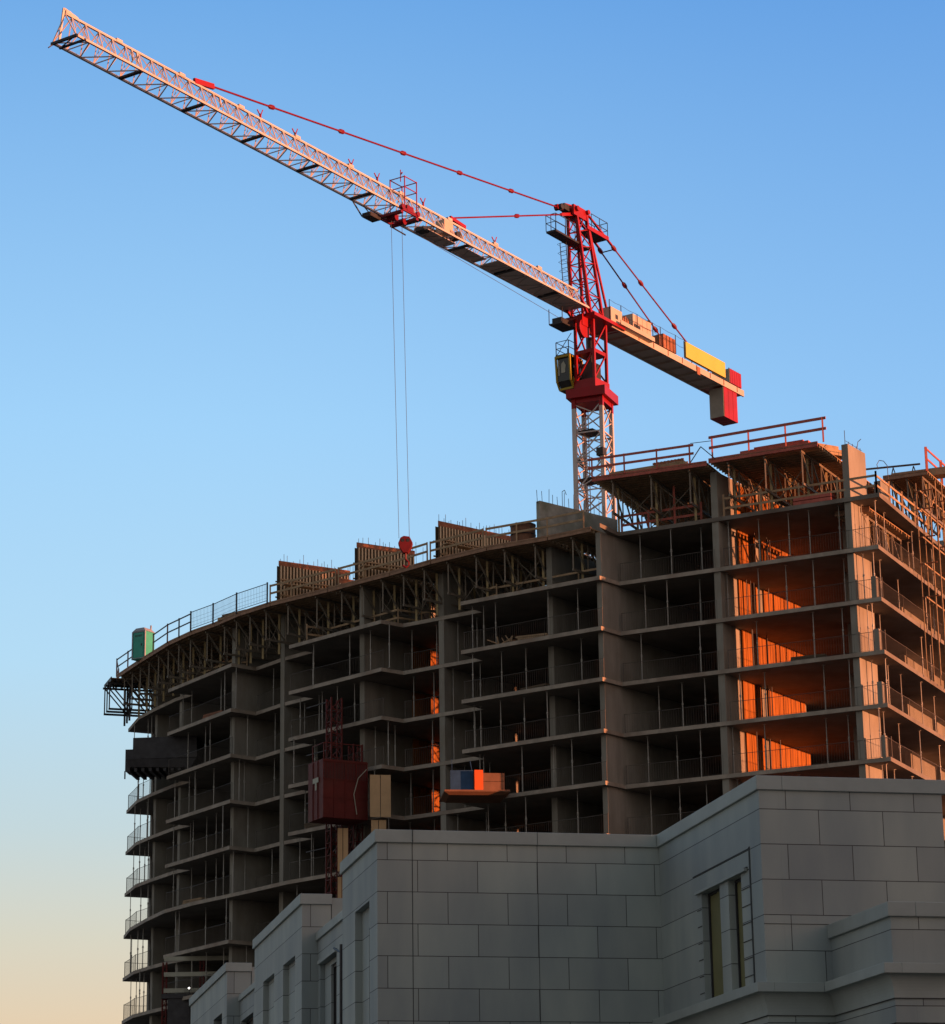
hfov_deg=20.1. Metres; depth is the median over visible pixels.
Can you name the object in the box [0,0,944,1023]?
sky
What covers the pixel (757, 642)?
shoring post
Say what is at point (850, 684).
shoring post
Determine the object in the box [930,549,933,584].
shoring post
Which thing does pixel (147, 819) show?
shoring post
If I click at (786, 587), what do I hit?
shoring post
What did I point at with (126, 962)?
cable guardrail
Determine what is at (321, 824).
cable guardrail
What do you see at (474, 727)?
shoring post
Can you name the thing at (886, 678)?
shoring post
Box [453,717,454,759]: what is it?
shoring post
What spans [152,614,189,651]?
roof railing
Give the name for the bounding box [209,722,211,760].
shoring post
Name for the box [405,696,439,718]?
cable guardrail
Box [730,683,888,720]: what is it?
cable guardrail
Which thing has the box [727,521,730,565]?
shoring post
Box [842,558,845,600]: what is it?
shoring post
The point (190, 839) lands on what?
shoring post
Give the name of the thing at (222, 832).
shoring post
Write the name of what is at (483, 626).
shoring post
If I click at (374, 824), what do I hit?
plywood hoarding
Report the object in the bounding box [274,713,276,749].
shoring post
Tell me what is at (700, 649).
shoring post
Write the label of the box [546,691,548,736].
shoring post
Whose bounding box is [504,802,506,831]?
shoring post
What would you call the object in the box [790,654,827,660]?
plank bundle
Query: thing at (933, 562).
side scaffold
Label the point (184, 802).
cable guardrail
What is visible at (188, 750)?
shoring post
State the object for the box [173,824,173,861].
shoring post
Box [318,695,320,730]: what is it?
shoring post
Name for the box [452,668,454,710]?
shoring post
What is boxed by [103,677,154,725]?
formwork table
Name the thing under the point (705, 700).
shoring post
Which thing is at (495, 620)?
shoring post
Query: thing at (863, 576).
shoring post
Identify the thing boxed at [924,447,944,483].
roof railing
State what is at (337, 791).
construction hoist
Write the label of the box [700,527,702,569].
shoring post
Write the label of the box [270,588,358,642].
formwork table
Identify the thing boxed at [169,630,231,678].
formwork table
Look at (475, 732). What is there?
shoring post
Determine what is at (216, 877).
shoring post
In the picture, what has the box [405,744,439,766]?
cable guardrail
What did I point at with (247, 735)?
shoring post
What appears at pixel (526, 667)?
shoring post
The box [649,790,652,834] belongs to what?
shoring post
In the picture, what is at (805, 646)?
cable guardrail
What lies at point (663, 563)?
cable guardrail
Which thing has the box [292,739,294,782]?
shoring post
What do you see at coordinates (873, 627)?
shoring post
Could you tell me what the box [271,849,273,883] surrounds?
shoring post
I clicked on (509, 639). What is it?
scrap pile
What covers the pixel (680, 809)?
shoring post
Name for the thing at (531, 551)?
formwork table
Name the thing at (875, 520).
shoring post
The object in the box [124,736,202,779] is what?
loading platform
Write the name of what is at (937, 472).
plank stack
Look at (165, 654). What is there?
formwork table
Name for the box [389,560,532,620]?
formwork table
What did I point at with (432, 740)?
shoring post
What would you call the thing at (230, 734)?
shoring post
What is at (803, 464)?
formwork table
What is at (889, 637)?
cable guardrail
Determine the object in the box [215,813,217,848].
shoring post
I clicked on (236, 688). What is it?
shoring post
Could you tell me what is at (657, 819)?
cable guardrail
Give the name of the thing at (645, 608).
shoring post
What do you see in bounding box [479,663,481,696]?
shoring post
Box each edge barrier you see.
[187,568,595,680]
[620,486,701,531]
[722,471,928,532]
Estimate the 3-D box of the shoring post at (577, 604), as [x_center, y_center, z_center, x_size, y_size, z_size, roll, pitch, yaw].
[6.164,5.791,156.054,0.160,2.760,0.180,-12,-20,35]
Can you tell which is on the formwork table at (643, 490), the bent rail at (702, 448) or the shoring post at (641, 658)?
the bent rail at (702, 448)
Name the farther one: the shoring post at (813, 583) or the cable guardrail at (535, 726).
the cable guardrail at (535, 726)
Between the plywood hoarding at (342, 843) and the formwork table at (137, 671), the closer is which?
the plywood hoarding at (342, 843)
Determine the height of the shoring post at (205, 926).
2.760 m
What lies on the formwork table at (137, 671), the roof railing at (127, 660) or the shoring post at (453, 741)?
the roof railing at (127, 660)
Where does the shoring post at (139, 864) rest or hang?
on the unfinished tower
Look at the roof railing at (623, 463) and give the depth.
155.84 m
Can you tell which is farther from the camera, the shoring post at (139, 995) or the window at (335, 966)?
the shoring post at (139, 995)
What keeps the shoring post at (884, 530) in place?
on the unfinished tower
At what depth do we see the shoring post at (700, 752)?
151.45 m
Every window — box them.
[247,1017,252,1023]
[334,963,336,1023]
[708,888,723,997]
[735,878,744,987]
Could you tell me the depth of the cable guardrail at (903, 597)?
153.34 m
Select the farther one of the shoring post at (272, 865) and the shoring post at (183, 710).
the shoring post at (183, 710)
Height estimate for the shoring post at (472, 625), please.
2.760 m
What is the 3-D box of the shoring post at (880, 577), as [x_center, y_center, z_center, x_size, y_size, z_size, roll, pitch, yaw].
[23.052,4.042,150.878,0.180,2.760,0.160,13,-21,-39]
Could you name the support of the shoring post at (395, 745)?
on the unfinished tower
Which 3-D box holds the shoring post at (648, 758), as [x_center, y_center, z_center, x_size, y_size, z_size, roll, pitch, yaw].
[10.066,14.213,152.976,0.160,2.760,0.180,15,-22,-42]
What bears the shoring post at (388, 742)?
on the unfinished tower
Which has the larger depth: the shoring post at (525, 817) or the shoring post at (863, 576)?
the shoring post at (525, 817)
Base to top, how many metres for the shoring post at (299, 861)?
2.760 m
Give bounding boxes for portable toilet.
[131,625,154,660]
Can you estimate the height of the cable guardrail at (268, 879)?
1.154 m
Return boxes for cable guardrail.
[123,994,149,1019]
[124,950,150,976]
[125,906,151,932]
[126,862,152,891]
[127,819,153,849]
[128,777,154,807]
[164,973,213,994]
[165,922,230,954]
[166,875,230,907]
[167,782,231,819]
[167,828,231,863]
[168,736,232,775]
[169,692,232,731]
[256,779,279,801]
[256,825,279,847]
[256,872,278,886]
[257,688,278,710]
[257,733,279,755]
[289,851,351,879]
[290,650,382,690]
[290,697,383,736]
[290,798,380,831]
[404,647,438,669]
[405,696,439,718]
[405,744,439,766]
[464,608,602,649]
[465,658,603,698]
[465,709,605,748]
[479,814,608,833]
[505,761,606,792]
[620,549,714,580]
[621,600,716,630]
[623,651,719,681]
[624,703,721,732]
[626,755,723,783]
[628,811,695,834]
[723,525,879,566]
[725,577,882,616]
[728,630,885,668]
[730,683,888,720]
[732,737,892,772]
[874,525,944,591]
[877,577,943,637]
[881,630,944,687]
[884,683,944,736]
[887,737,944,779]
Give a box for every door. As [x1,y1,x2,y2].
[134,632,143,657]
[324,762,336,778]
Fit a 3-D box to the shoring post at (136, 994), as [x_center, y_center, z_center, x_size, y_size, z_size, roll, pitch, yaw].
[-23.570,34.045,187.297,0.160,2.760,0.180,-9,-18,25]
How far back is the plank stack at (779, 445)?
152.98 m
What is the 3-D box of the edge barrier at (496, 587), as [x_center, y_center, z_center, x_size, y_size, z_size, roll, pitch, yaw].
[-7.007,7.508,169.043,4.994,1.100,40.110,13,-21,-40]
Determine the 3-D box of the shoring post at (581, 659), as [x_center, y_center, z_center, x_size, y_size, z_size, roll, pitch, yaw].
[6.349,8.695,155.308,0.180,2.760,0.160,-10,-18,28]
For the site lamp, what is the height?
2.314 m
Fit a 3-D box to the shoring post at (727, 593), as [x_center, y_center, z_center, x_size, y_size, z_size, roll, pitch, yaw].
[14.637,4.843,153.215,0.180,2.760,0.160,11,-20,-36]
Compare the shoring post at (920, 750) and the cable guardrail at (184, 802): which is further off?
the cable guardrail at (184, 802)
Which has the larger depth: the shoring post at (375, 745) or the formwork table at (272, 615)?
the formwork table at (272, 615)
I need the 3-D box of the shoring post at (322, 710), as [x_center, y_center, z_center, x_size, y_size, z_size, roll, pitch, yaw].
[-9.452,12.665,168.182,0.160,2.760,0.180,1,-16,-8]
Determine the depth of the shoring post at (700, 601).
154.45 m
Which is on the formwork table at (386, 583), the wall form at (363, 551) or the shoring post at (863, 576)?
the wall form at (363, 551)
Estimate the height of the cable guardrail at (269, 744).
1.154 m
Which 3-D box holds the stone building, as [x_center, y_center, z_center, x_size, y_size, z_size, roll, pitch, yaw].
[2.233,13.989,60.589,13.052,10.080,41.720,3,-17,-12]
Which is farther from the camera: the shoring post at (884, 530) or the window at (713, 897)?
the shoring post at (884, 530)
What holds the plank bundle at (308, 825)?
on the unfinished tower
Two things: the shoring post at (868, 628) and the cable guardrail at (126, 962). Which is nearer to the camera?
the shoring post at (868, 628)
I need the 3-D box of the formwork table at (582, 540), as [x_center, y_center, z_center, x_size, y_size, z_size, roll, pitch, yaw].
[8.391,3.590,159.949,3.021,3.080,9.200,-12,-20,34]
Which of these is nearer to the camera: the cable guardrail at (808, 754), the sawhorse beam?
the cable guardrail at (808, 754)
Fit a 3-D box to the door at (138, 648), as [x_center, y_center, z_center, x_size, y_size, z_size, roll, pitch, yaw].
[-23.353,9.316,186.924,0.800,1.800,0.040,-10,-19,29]
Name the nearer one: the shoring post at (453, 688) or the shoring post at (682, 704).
the shoring post at (682, 704)
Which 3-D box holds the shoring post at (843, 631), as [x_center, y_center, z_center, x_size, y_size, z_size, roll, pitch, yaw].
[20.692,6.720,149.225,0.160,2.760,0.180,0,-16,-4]
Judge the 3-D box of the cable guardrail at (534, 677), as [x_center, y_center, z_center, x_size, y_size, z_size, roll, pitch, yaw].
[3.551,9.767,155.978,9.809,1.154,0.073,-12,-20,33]
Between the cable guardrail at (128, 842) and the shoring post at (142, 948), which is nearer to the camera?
the shoring post at (142, 948)
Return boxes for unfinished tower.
[122,430,944,1023]
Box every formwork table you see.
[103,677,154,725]
[116,660,179,716]
[140,641,231,701]
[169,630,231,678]
[192,623,232,667]
[214,612,280,663]
[238,602,355,658]
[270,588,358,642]
[328,572,436,627]
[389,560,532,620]
[431,546,546,609]
[487,536,595,591]
[548,527,602,578]
[592,461,720,531]
[708,441,873,513]
[835,506,909,562]
[883,470,944,541]
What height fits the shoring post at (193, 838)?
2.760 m
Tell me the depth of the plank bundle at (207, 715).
177.87 m
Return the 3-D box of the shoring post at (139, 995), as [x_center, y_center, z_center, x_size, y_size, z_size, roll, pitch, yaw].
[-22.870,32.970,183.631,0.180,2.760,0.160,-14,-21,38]
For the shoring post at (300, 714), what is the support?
on the unfinished tower
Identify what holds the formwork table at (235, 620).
on the unfinished tower
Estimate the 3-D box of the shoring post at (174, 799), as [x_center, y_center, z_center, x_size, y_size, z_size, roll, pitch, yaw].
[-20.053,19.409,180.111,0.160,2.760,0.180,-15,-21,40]
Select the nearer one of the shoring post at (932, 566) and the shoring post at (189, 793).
the shoring post at (932, 566)
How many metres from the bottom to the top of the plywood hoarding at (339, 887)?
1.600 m
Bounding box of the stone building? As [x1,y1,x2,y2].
[189,775,944,1023]
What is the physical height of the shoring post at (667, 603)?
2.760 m
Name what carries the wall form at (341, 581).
on the formwork table at (323, 602)
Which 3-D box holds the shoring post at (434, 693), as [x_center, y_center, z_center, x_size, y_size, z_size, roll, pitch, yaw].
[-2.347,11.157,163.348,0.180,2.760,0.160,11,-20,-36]
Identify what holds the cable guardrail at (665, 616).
on the unfinished tower
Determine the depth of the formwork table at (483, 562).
162.28 m
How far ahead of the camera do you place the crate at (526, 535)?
158.95 m
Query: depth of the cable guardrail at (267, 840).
172.25 m
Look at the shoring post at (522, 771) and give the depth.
155.32 m
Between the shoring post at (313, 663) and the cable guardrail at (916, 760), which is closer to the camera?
the cable guardrail at (916, 760)
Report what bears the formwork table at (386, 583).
on the unfinished tower
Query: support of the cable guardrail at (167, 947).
on the unfinished tower
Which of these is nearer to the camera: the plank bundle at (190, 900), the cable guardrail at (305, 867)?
the cable guardrail at (305, 867)
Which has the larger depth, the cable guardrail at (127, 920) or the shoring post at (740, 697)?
the cable guardrail at (127, 920)
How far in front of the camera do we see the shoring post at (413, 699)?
164.39 m
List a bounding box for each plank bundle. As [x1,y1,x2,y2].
[182,897,207,903]
[203,710,223,718]
[304,823,327,828]
[515,633,547,640]
[521,683,549,689]
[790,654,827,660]
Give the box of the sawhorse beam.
[866,463,919,472]
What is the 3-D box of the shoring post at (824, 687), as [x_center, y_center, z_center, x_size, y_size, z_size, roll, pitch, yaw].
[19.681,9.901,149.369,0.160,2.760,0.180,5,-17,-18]
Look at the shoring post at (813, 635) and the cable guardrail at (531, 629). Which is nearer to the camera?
the shoring post at (813, 635)
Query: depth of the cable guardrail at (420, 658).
164.01 m
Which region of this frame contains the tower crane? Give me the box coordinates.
[48,8,743,567]
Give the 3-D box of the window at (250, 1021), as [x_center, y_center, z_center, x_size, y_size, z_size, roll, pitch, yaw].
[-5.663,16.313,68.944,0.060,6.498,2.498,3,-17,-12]
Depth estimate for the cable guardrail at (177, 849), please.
175.55 m
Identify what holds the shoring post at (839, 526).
on the unfinished tower
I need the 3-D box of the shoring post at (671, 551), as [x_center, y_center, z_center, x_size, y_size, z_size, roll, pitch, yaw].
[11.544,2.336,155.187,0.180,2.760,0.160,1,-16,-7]
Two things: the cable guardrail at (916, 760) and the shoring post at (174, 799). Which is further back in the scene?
the shoring post at (174, 799)
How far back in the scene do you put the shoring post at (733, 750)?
150.70 m
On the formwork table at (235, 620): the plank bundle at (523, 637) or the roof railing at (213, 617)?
the roof railing at (213, 617)
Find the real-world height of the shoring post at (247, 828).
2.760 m
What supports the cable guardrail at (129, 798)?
on the unfinished tower
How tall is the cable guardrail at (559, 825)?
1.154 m
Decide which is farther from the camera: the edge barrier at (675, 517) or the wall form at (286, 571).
the wall form at (286, 571)
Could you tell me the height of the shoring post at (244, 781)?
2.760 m
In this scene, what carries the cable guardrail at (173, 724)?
on the unfinished tower
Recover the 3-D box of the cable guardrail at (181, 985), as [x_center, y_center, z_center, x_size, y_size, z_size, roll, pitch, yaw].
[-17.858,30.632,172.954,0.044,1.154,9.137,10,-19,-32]
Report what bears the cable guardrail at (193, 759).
on the unfinished tower
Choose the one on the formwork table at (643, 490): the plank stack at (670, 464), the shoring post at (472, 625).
the plank stack at (670, 464)
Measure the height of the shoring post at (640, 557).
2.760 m
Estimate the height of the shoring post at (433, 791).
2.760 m
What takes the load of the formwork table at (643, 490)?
on the unfinished tower
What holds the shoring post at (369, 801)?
on the unfinished tower
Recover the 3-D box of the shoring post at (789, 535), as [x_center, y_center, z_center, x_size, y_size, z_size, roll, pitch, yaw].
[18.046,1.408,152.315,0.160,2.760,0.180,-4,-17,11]
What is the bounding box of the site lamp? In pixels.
[187,986,190,1022]
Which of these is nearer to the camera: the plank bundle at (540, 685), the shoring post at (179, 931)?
the plank bundle at (540, 685)
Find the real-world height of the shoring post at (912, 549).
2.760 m
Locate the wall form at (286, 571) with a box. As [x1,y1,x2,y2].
[275,555,349,599]
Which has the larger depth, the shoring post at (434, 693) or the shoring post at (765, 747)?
the shoring post at (434, 693)
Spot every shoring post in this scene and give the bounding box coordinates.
[129,892,131,927]
[130,940,130,972]
[135,978,136,1013]
[139,844,140,882]
[139,979,139,1011]
[142,928,144,967]
[147,799,148,836]
[147,841,149,879]
[172,868,174,906]
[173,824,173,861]
[174,780,175,816]
[175,912,175,951]
[178,911,180,950]
[182,694,184,726]
[187,732,189,768]
[189,776,189,810]
[190,823,191,856]
[192,820,194,856]
[194,771,196,810]
[204,727,206,761]
[204,907,206,943]
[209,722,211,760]
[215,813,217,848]
[215,858,217,896]
[220,679,221,709]
[222,805,223,847]
[222,853,224,894]
[226,898,226,938]
[229,717,230,752]
[232,851,233,892]
[235,667,236,708]
[238,759,240,800]
[244,762,244,800]
[244,853,245,889]
[247,715,247,755]
[247,807,248,847]
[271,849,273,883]
[273,668,274,701]
[273,758,275,795]
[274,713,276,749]
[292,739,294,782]
[299,696,300,734]
[299,837,300,877]
[304,790,305,828]
[310,833,312,874]
[312,644,314,684]
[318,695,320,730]
[321,692,322,728]
[349,634,350,675]
[354,683,355,721]
[368,774,369,814]
[369,630,371,669]
[375,726,375,765]
[387,721,389,764]
[388,623,390,667]
[394,725,396,765]
[409,773,411,814]
[413,677,414,716]
[431,720,433,761]
[432,672,435,713]
[432,773,434,810]
[436,624,437,664]
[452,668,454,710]
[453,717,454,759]
[471,606,473,647]
[471,654,473,696]
[473,705,475,747]
[475,713,476,747]
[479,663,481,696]
[479,706,481,746]
[483,605,484,645]
[494,602,496,642]
[499,700,501,743]
[500,651,502,692]
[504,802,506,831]
[521,747,522,791]
[523,697,525,739]
[524,648,527,688]
[525,797,526,831]
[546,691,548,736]
[552,744,554,787]
[570,739,573,783]
[576,588,578,628]
[576,791,578,832]
[577,689,579,730]
[579,638,582,679]
[638,535,641,577]
[639,634,642,679]
[643,585,646,626]
[646,736,649,780]
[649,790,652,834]
[657,686,659,728]
[665,580,668,623]
[669,529,672,572]
[675,735,678,778]
[678,786,681,820]
[680,682,683,724]
[698,579,701,620]
[698,626,701,670]
[698,730,701,776]
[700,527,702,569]
[703,678,706,723]
[725,573,728,615]
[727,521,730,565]
[731,727,734,771]
[739,673,741,719]
[754,621,758,663]
[756,519,760,560]
[756,568,759,611]
[762,724,766,769]
[763,672,766,716]
[784,565,787,608]
[787,513,790,555]
[807,510,810,553]
[811,560,815,605]
[811,612,815,657]
[822,665,825,709]
[824,718,828,761]
[837,505,840,548]
[840,608,844,651]
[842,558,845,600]
[846,715,850,760]
[847,659,851,706]
[859,505,863,546]
[861,553,865,598]
[865,605,869,649]
[870,603,874,650]
[870,659,873,703]
[874,500,877,541]
[876,708,882,757]
[878,560,881,596]
[883,512,885,549]
[883,658,887,699]
[886,665,890,703]
[898,724,900,761]
[899,674,902,708]
[910,531,913,570]
[918,730,922,773]
[919,637,923,673]
[919,682,923,722]
[928,645,932,678]
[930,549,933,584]
[932,696,935,731]
[938,745,941,779]
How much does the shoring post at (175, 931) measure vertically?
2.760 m
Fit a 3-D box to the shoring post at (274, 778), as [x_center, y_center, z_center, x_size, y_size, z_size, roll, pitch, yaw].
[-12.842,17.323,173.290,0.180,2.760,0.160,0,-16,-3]
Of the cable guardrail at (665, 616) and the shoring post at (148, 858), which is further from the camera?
the shoring post at (148, 858)
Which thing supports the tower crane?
on the ground
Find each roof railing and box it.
[116,649,131,674]
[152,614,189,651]
[190,582,267,631]
[269,568,335,602]
[338,542,427,584]
[429,528,483,560]
[485,510,584,547]
[588,444,693,477]
[708,416,825,457]
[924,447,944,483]
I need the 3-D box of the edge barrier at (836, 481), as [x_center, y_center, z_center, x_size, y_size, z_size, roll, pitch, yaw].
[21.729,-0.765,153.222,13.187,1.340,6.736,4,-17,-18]
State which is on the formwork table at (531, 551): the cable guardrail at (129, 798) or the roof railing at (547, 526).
the roof railing at (547, 526)
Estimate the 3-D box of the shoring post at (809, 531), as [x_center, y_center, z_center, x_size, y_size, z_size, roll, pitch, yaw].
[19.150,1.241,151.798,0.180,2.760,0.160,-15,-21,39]
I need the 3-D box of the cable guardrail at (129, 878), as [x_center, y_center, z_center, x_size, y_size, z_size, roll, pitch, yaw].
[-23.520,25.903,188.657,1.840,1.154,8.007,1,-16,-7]
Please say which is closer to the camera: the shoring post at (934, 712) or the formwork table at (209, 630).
the shoring post at (934, 712)
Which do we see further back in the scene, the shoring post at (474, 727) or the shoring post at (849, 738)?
the shoring post at (474, 727)
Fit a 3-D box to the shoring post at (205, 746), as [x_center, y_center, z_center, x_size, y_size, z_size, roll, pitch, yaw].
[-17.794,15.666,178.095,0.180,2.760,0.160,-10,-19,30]
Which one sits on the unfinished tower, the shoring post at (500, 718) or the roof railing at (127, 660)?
the shoring post at (500, 718)
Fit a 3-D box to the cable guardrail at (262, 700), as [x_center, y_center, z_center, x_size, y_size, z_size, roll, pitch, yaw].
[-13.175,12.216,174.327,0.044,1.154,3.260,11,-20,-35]
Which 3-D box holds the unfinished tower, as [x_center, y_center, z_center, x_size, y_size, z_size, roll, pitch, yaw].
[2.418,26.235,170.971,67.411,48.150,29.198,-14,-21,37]
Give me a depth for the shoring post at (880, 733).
146.27 m
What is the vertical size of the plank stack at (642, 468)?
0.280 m
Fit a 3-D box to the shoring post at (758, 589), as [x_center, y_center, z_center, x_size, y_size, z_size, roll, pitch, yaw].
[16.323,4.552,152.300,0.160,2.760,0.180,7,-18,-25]
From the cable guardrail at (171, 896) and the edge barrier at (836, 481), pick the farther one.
the cable guardrail at (171, 896)
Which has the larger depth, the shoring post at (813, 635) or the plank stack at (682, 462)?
the plank stack at (682, 462)
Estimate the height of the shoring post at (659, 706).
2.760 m
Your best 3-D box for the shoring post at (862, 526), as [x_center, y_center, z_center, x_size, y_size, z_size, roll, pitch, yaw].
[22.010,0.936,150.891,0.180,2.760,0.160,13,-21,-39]
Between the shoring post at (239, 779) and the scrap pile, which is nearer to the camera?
the scrap pile
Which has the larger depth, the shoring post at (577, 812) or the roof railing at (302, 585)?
the roof railing at (302, 585)
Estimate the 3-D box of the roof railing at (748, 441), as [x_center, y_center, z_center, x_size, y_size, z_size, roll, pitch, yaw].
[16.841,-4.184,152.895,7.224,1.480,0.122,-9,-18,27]
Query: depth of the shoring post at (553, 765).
154.76 m
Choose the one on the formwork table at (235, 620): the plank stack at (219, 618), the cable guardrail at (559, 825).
the plank stack at (219, 618)
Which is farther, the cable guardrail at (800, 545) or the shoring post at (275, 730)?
the shoring post at (275, 730)
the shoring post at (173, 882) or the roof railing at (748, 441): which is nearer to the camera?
the roof railing at (748, 441)
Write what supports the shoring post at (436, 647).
on the unfinished tower
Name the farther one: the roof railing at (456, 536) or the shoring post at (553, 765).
the roof railing at (456, 536)
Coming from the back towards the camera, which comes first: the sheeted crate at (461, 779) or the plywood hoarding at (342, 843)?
the plywood hoarding at (342, 843)
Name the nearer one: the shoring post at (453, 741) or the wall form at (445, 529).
the shoring post at (453, 741)
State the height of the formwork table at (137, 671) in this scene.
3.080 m
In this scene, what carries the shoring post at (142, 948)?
on the unfinished tower
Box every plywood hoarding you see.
[338,828,347,871]
[338,877,341,897]
[370,775,390,816]
[371,820,385,832]
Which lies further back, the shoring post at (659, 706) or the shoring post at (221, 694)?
the shoring post at (221, 694)
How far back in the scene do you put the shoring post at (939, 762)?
156.87 m
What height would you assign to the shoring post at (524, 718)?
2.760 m
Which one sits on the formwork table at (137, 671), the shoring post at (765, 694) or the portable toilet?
the portable toilet
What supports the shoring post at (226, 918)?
on the unfinished tower
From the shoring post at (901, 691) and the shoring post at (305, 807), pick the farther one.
the shoring post at (305, 807)
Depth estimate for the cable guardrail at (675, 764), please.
151.59 m
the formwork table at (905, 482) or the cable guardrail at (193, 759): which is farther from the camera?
the cable guardrail at (193, 759)
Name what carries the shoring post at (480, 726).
on the unfinished tower
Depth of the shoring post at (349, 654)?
166.34 m
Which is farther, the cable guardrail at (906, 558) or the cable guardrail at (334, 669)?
the cable guardrail at (334, 669)
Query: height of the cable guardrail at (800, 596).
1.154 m
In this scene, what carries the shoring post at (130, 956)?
on the unfinished tower
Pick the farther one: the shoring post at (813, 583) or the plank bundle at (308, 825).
the plank bundle at (308, 825)
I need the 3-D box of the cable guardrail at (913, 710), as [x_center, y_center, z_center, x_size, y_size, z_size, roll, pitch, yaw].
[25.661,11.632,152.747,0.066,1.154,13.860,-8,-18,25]
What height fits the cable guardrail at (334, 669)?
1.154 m
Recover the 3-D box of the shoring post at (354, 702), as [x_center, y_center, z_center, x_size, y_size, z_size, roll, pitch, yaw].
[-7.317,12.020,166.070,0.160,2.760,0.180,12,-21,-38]
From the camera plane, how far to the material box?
151.56 m
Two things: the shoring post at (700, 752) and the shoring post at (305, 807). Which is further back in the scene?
the shoring post at (305, 807)
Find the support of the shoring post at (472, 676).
on the unfinished tower
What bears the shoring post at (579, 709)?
on the unfinished tower
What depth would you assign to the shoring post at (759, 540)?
153.33 m
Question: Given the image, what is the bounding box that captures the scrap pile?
[487,635,512,643]
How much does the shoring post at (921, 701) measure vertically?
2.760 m
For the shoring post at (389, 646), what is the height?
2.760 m
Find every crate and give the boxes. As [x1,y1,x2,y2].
[450,762,473,789]
[510,523,535,540]
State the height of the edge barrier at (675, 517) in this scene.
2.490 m
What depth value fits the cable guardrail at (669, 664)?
153.43 m
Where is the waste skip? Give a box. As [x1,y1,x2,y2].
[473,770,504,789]
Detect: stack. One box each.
[217,609,244,620]
[609,462,678,473]
[610,465,655,473]
[653,458,687,464]
[658,460,687,464]
[740,439,809,452]
[819,443,841,459]
[891,466,944,478]
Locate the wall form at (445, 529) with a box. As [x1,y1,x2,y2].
[433,514,510,557]
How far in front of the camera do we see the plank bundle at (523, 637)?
157.78 m
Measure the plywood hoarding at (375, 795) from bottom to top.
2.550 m
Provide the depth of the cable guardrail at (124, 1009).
185.77 m
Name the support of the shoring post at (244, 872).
on the unfinished tower
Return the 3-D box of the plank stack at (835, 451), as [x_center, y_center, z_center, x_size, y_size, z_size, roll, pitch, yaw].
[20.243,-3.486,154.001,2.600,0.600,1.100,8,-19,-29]
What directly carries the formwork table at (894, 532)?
on the unfinished tower
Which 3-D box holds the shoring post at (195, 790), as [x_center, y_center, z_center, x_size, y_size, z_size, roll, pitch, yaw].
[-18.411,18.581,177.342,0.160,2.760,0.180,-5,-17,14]
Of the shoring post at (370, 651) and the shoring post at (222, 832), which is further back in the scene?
the shoring post at (222, 832)
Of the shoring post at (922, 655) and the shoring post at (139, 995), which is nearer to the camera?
the shoring post at (922, 655)
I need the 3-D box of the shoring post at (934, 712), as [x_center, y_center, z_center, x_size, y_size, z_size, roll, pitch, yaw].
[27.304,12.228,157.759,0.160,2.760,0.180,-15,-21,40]
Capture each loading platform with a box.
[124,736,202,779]
[439,790,509,802]
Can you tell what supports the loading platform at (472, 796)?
attached to the unfinished tower
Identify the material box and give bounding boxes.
[793,493,834,505]
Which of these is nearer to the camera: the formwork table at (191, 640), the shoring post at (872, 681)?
the shoring post at (872, 681)
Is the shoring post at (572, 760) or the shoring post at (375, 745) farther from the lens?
the shoring post at (375, 745)
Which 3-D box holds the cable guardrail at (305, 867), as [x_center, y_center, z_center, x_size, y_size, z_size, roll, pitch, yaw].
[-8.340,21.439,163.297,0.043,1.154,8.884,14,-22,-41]
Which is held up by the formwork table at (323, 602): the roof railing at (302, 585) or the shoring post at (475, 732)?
the roof railing at (302, 585)
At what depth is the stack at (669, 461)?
156.49 m
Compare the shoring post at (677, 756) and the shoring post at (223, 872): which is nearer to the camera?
the shoring post at (677, 756)
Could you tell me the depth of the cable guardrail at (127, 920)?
187.04 m
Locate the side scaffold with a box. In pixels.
[915,480,944,685]
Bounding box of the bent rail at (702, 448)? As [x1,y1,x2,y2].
[690,441,714,461]
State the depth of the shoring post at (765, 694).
150.91 m
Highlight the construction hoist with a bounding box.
[306,697,367,897]
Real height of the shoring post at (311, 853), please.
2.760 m
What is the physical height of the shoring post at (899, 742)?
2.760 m
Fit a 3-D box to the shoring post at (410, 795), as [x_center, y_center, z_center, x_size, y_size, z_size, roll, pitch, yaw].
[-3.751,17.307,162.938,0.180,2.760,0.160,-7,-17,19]
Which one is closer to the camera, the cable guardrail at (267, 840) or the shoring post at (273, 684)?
the cable guardrail at (267, 840)
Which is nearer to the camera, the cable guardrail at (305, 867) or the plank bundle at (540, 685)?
the plank bundle at (540, 685)
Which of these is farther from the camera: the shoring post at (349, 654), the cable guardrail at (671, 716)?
the shoring post at (349, 654)
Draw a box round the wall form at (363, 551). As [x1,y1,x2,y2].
[353,538,414,579]
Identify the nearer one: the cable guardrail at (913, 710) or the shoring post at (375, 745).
the cable guardrail at (913, 710)
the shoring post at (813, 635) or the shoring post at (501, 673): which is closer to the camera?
the shoring post at (813, 635)
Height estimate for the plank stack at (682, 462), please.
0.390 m
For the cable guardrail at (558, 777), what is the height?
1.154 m
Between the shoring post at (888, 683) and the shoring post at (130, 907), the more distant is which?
the shoring post at (130, 907)
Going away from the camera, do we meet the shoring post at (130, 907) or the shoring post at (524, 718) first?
the shoring post at (524, 718)
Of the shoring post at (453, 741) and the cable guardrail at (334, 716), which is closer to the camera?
the shoring post at (453, 741)

